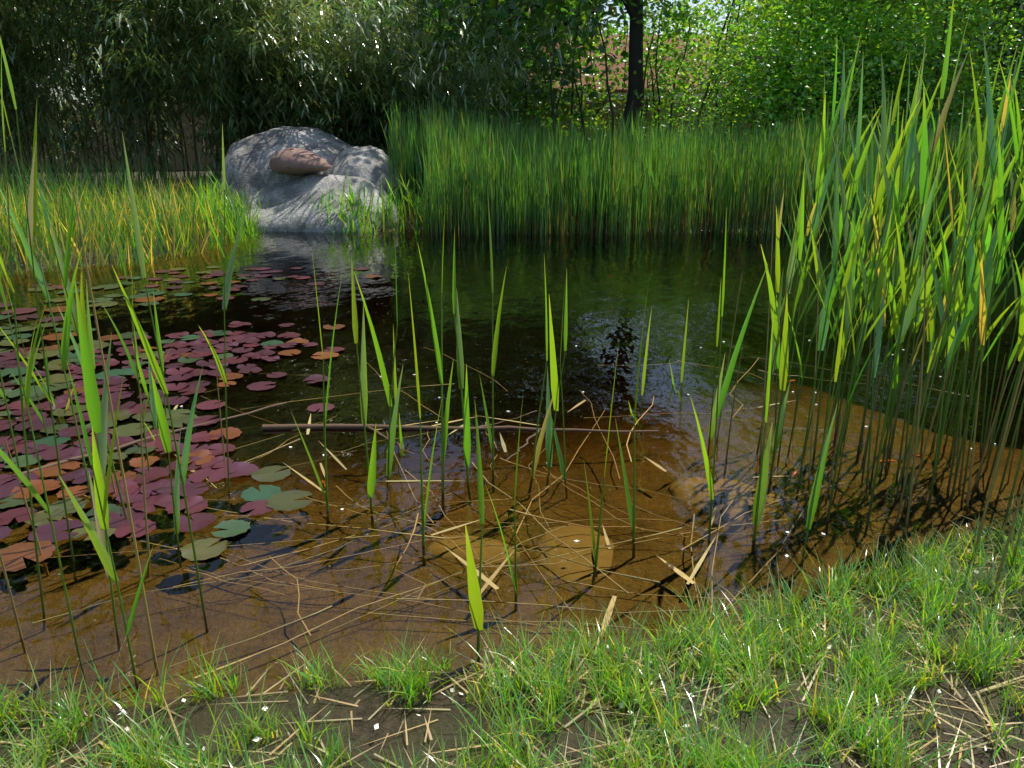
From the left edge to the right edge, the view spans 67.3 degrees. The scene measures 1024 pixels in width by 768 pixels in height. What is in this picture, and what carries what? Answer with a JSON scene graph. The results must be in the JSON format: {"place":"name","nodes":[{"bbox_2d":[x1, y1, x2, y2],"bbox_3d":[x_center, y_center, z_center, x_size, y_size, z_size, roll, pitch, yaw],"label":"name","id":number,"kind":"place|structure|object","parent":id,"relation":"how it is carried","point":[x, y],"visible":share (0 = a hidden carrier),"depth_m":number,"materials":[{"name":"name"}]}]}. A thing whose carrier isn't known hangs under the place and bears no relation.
{"place":"outdoors","nodes":[
{"label":"outdoors","id":0,"kind":"place"},
{"bbox_2d":[37,0,770,131],"label":"sky","id":1,"kind":"structure","parent":0,"point":[690,3],"materials":[{"name":"white"}]},
{"bbox_2d":[0,227,1023,716],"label":"water","id":2,"kind":"structure","parent":0,"point":[370,589],"depth_m":3.20,"materials":[{"name":"brown liquid"}]},
{"bbox_2d":[0,266,381,570],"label":"lily pads","id":3,"kind":"object","parent":2,"relation":"on","point":[266,498],"visible":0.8,"depth_m":3.46,"materials":[{"name":"plant"}]},
{"bbox_2d":[13,402,658,476],"bbox_3d":[-0.657,0.231,3.483,2.663,0.035,0.909,0,18,0],"label":"floating branch","id":4,"kind":"object","parent":2,"relation":"on","point":[371,427],"visible":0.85,"depth_m":3.56,"materials":[{"name":"brown wood"}]},
{"bbox_2d":[22,360,968,678],"bbox_3d":[0.128,0.327,3.351,4.522,0.107,3.456,0,18,0],"label":"floating straw","id":5,"kind":"object","parent":2,"relation":"on","point":[610,606],"visible":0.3,"depth_m":2.61,"materials":[{"name":"beige plant"}]},
{"bbox_2d":[0,135,1023,767],"bbox_3d":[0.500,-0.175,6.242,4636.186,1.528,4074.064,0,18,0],"label":"ground","id":6,"kind":"structure","parent":0,"point":[444,727],"depth_m":1.75,"materials":[{"name":"green plant"}]},
{"bbox_2d":[217,126,353,209],"bbox_3d":[-3.345,-2.990,12.065,2.440,2.008,2.136,0,18,0],"label":"boulder","id":7,"kind":"object","parent":6,"relation":"on","point":[247,160],"visible":0.34,"depth_m":11.72,"materials":[{"name":"stone"}]},
{"bbox_2d":[269,148,330,174],"bbox_3d":[-3.126,-3.281,11.339,0.911,0.389,0.699,13,22,35],"label":"reddish rock","id":8,"kind":"object","parent":7,"relation":"attached to","point":[294,161],"visible":1,"depth_m":11.14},
{"bbox_2d":[0,0,573,191],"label":"bamboo canes","id":9,"kind":"object","parent":6,"relation":"on","point":[121,145],"visible":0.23,"depth_m":14.16,"materials":[{"name":"green plant"}]},
{"bbox_2d":[240,174,399,232],"bbox_3d":[-2.872,-2.329,11.245,2.459,1.388,1.355,0,18,0],"label":"boulder","id":10,"kind":"object","parent":6,"relation":"on","point":[297,194],"visible":0.35,"depth_m":10.98,"materials":[{"name":"stone"}]},
{"bbox_2d":[0,0,679,181],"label":"bamboo leaves","id":11,"kind":"object","parent":6,"relation":"on","point":[321,89],"visible":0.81,"depth_m":13.52,"materials":[{"name":"green plant"}]},
{"bbox_2d":[325,145,396,203],"bbox_3d":[-2.337,-3.027,11.922,1.203,1.283,1.299,15,23,38],"label":"boulder","id":12,"kind":"object","parent":6,"relation":"on","point":[369,162],"visible":0.26,"depth_m":11.59,"materials":[{"name":"stone"}]},
{"bbox_2d":[0,100,1022,169],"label":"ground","id":13,"kind":"structure","parent":6,"relation":"on","point":[191,159],"depth_m":22.85,"materials":[{"name":"brown"}]},
{"bbox_2d":[0,93,1023,276],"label":"reeds","id":14,"kind":"object","parent":6,"relation":"on","point":[632,175],"visible":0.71,"depth_m":10.63,"materials":[{"name":"green plant"}]},
{"bbox_2d":[0,99,1023,683],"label":"reed stalks","id":15,"kind":"object","parent":6,"relation":"on","point":[924,395],"visible":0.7,"depth_m":2.77,"materials":[{"name":"green plant"}]},
{"bbox_2d":[0,0,1023,635],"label":"reed leaves","id":16,"kind":"object","parent":15,"relation":"attached to","point":[980,284],"visible":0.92,"depth_m":2.67,"materials":[{"name":"green plant"}]},
{"bbox_2d":[0,0,1023,147],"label":"tree leaves","id":17,"kind":"object","parent":6,"relation":"on","point":[610,7],"visible":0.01,"depth_m":39.94,"materials":[{"name":"green plant"}]},
{"bbox_2d":[2,0,1023,149],"bbox_3d":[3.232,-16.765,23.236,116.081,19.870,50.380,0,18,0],"label":"tree","id":18,"kind":"object","parent":6,"relation":"on","point":[525,25],"depth_m":15.97,"materials":[{"name":"green plant"}]},
{"bbox_2d":[407,0,1022,106],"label":"chestnut blossom","id":19,"kind":"object","parent":18,"relation":"on","point":[590,30],"visible":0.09,"depth_m":17.68,"materials":[{"name":"white plant"}]},
{"bbox_2d":[133,0,1023,149],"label":"tree leaves","id":20,"kind":"object","parent":6,"relation":"on","point":[664,25],"visible":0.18,"depth_m":17.97,"materials":[{"name":"green plant"}]},
{"bbox_2d":[492,14,797,140],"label":"house","id":21,"kind":"structure","parent":6,"relation":"on","point":[620,65],"depth_m":27.66,"materials":[{"name":"tile"}]},
{"bbox_2d":[382,190,1022,235],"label":"dead reed litter","id":22,"kind":"object","parent":6,"relation":"on","point":[578,222],"visible":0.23,"depth_m":10.80,"materials":[{"name":"beige plant"}]},
{"bbox_2d":[621,0,1023,153],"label":"tree leaves","id":23,"kind":"object","parent":6,"relation":"on","point":[820,41],"visible":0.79,"depth_m":13.06,"materials":[{"name":"green plant"}]},
{"bbox_2d":[10,296,1023,764],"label":"petals","id":24,"kind":"object","parent":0,"point":[264,708],"visible":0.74,"depth_m":1.84,"materials":[{"name":"white plant"}]}
]}

